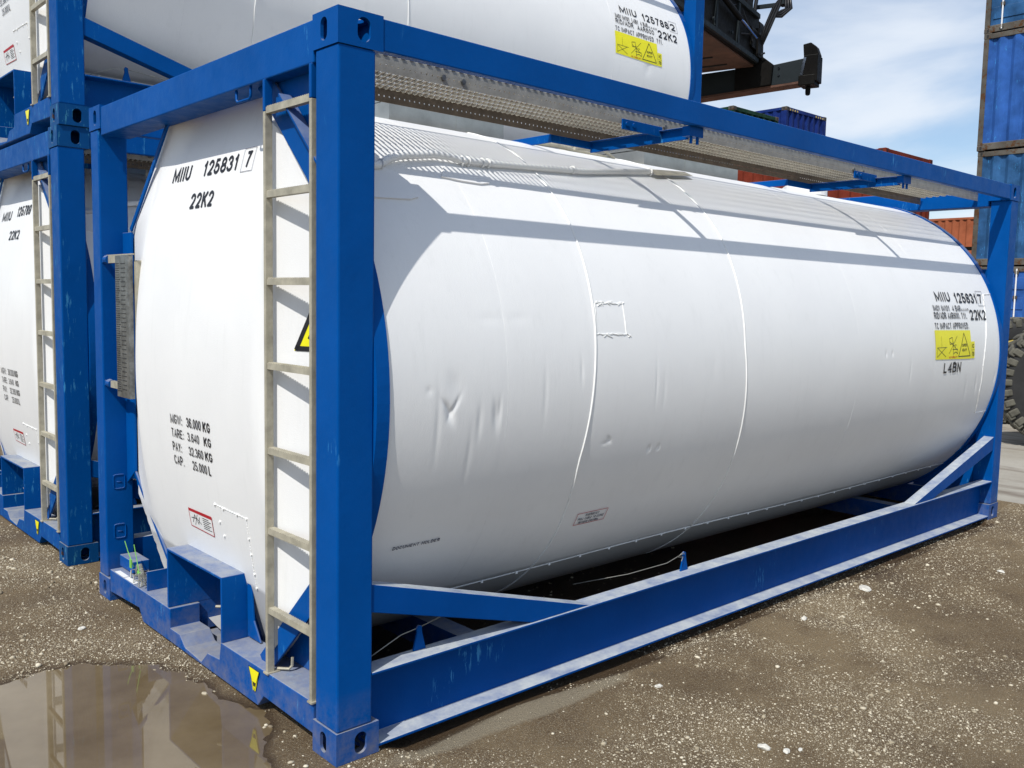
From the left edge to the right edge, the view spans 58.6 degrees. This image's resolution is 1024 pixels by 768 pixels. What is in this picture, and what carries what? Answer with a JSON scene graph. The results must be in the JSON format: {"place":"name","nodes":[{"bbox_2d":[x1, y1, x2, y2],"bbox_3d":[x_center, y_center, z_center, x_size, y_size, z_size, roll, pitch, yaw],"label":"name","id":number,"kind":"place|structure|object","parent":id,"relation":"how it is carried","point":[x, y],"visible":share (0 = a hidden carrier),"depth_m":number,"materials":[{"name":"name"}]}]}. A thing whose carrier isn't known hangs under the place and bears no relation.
{"place":"outdoors","nodes":[
{"label":"outdoors","id":0,"kind":"place"},
{"bbox_2d":[0,0,985,218],"label":"sky","id":1,"kind":"structure","parent":0,"point":[905,76],"materials":[{"name":"blue"}]},
{"bbox_2d":[0,445,1023,767],"bbox_3d":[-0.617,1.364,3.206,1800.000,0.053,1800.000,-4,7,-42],"label":"ground","id":2,"kind":"structure","parent":0,"point":[540,713],"depth_m":4.13,"materials":[{"name":"grey gravel"}]},
{"bbox_2d":[0,124,159,565],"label":"tank container","id":3,"kind":"object","parent":2,"relation":"on","point":[49,486],"visible":0.24,"depth_m":5.67,"materials":[{"name":"white metal"}]},
{"bbox_2d":[0,0,704,168],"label":"tank container","id":4,"kind":"object","parent":3,"relation":"on","point":[68,62],"visible":0.42,"depth_m":6.09,"materials":[{"name":"metal"}]},
{"bbox_2d":[0,662,272,767],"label":"puddle water","id":5,"kind":"structure","parent":2,"relation":"on","point":[82,715],"depth_m":3.53,"materials":[{"name":"brown liquid"}]},
{"bbox_2d":[89,4,1019,766],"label":"tank container","id":6,"kind":"object","parent":2,"relation":"on","point":[371,354],"visible":1,"depth_m":4.07,"materials":[{"name":"white metal"}]},
{"bbox_2d":[757,744,770,750],"bbox_3d":[0.940,1.353,3.404,0.048,0.023,0.035,3,6,21],"label":"stone","id":7,"kind":"object","parent":2,"relation":"on","point":[766,747],"visible":1,"depth_m":3.39,"materials":[{"name":"stone"}]},
{"bbox_2d":[783,748,789,753],"bbox_3d":[1.014,1.359,3.375,0.034,0.018,0.029,-4,7,-43],"label":"stone","id":8,"kind":"object","parent":2,"relation":"on","point":[786,750],"visible":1,"depth_m":3.37,"materials":[{"name":"stone"}]},
{"bbox_2d":[859,585,871,591],"bbox_3d":[2.070,1.199,5.353,0.070,0.024,0.110,2,5,8],"label":"stone","id":9,"kind":"object","parent":2,"relation":"on","point":[865,588],"visible":1,"depth_m":5.33,"materials":[{"name":"stone"}]},
{"bbox_2d":[674,0,822,102],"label":"container spreader","id":10,"kind":"object","parent":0,"point":[735,33],"visible":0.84,"depth_m":17.00,"materials":[{"name":"grey paint"}]},
{"bbox_2d":[997,423,1023,503],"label":"concrete yard","id":11,"kind":"structure","parent":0,"point":[1011,480],"depth_m":9.51,"materials":[{"name":"grey concrete"}]},
{"bbox_2d":[981,267,1023,316],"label":"shipping container","id":12,"kind":"object","parent":11,"relation":"on","point":[1017,304],"visible":0.11,"depth_m":20.34,"materials":[{"name":"metal"}]},
{"bbox_2d":[971,148,1023,266],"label":"shipping container","id":13,"kind":"object","parent":12,"relation":"on","point":[1005,166],"visible":0.62,"depth_m":20.57,"materials":[{"name":"metal"}]},
{"bbox_2d":[977,28,1023,151],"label":"shipping container","id":14,"kind":"object","parent":13,"relation":"on","point":[1001,119],"visible":0.96,"depth_m":20.40,"materials":[{"name":"metal"}]},
{"bbox_2d":[984,0,1023,34],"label":"shipping container","id":15,"kind":"object","parent":14,"relation":"on","point":[1003,15],"visible":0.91,"depth_m":20.31,"materials":[{"name":"metal"}]},
{"bbox_2d":[990,0,1023,28],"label":"door","id":16,"kind":"structure","parent":15,"relation":"in","point":[1002,11],"depth_m":20.28,"materials":[{"name":"metal"}]},
{"bbox_2d":[1010,269,1023,316],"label":"door","id":17,"kind":"structure","parent":12,"relation":"in","point":[1017,301],"depth_m":20.34,"materials":[{"name":"metal"}]},
{"bbox_2d":[1003,317,1023,434],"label":"yard truck","id":18,"kind":"object","parent":11,"relation":"on","point":[1013,414],"visible":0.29,"depth_m":10.86,"materials":[{"name":"rubber"}]},
{"bbox_3d":[7.131,-1.733,23.807,2.448,2.591,6.068,-4,7,-42],"label":"shipping container","id":19,"kind":"object","parent":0,"visible":0},
{"bbox_2d":[737,147,932,219],"bbox_3d":[7.198,-4.314,23.578,2.448,2.591,6.068,-4,7,-42],"label":"shipping container","id":20,"kind":"object","parent":19,"relation":"on","point":[747,177],"visible":0.12,"depth_m":21.83,"materials":[{"name":"metal"}]},
{"bbox_3d":[5.273,-4.784,30.116,2.448,2.467,6.068,-4,7,-42],"label":"shipping container","id":21,"kind":"object","parent":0,"visible":0},
{"bbox_2d":[719,105,778,161],"bbox_3d":[5.324,-7.244,29.884,2.448,2.467,6.068,-4,7,-42],"label":"shipping container","id":22,"kind":"object","parent":21,"relation":"on","point":[733,108],"visible":0.16,"depth_m":27.40,"materials":[{"name":"metal"}]},
{"bbox_3d":[7.333,-5.088,31.803,2.448,2.591,6.068,-4,7,-42],"label":"shipping container","id":23,"kind":"object","parent":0,"visible":0},
{"bbox_2d":[755,106,826,152],"bbox_3d":[7.385,-7.671,31.560,2.448,2.591,6.068,-4,7,-42],"label":"shipping container","id":24,"kind":"object","parent":23,"relation":"on","point":[797,119],"visible":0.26,"depth_m":29.05,"materials":[{"name":"metal"}]},
{"bbox_3d":[16.570,-2.992,39.249,2.448,2.591,12.200,-4,7,-42],"label":"shipping container","id":25,"kind":"object","parent":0,"visible":0},
{"bbox_2d":[929,217,980,266],"bbox_3d":[16.622,-5.576,39.006,2.448,2.591,12.200,-4,7,-42],"label":"shipping container","id":26,"kind":"object","parent":25,"relation":"on","point":[960,230],"visible":0.05,"depth_m":36.01,"materials":[{"name":"metal"}]}
]}

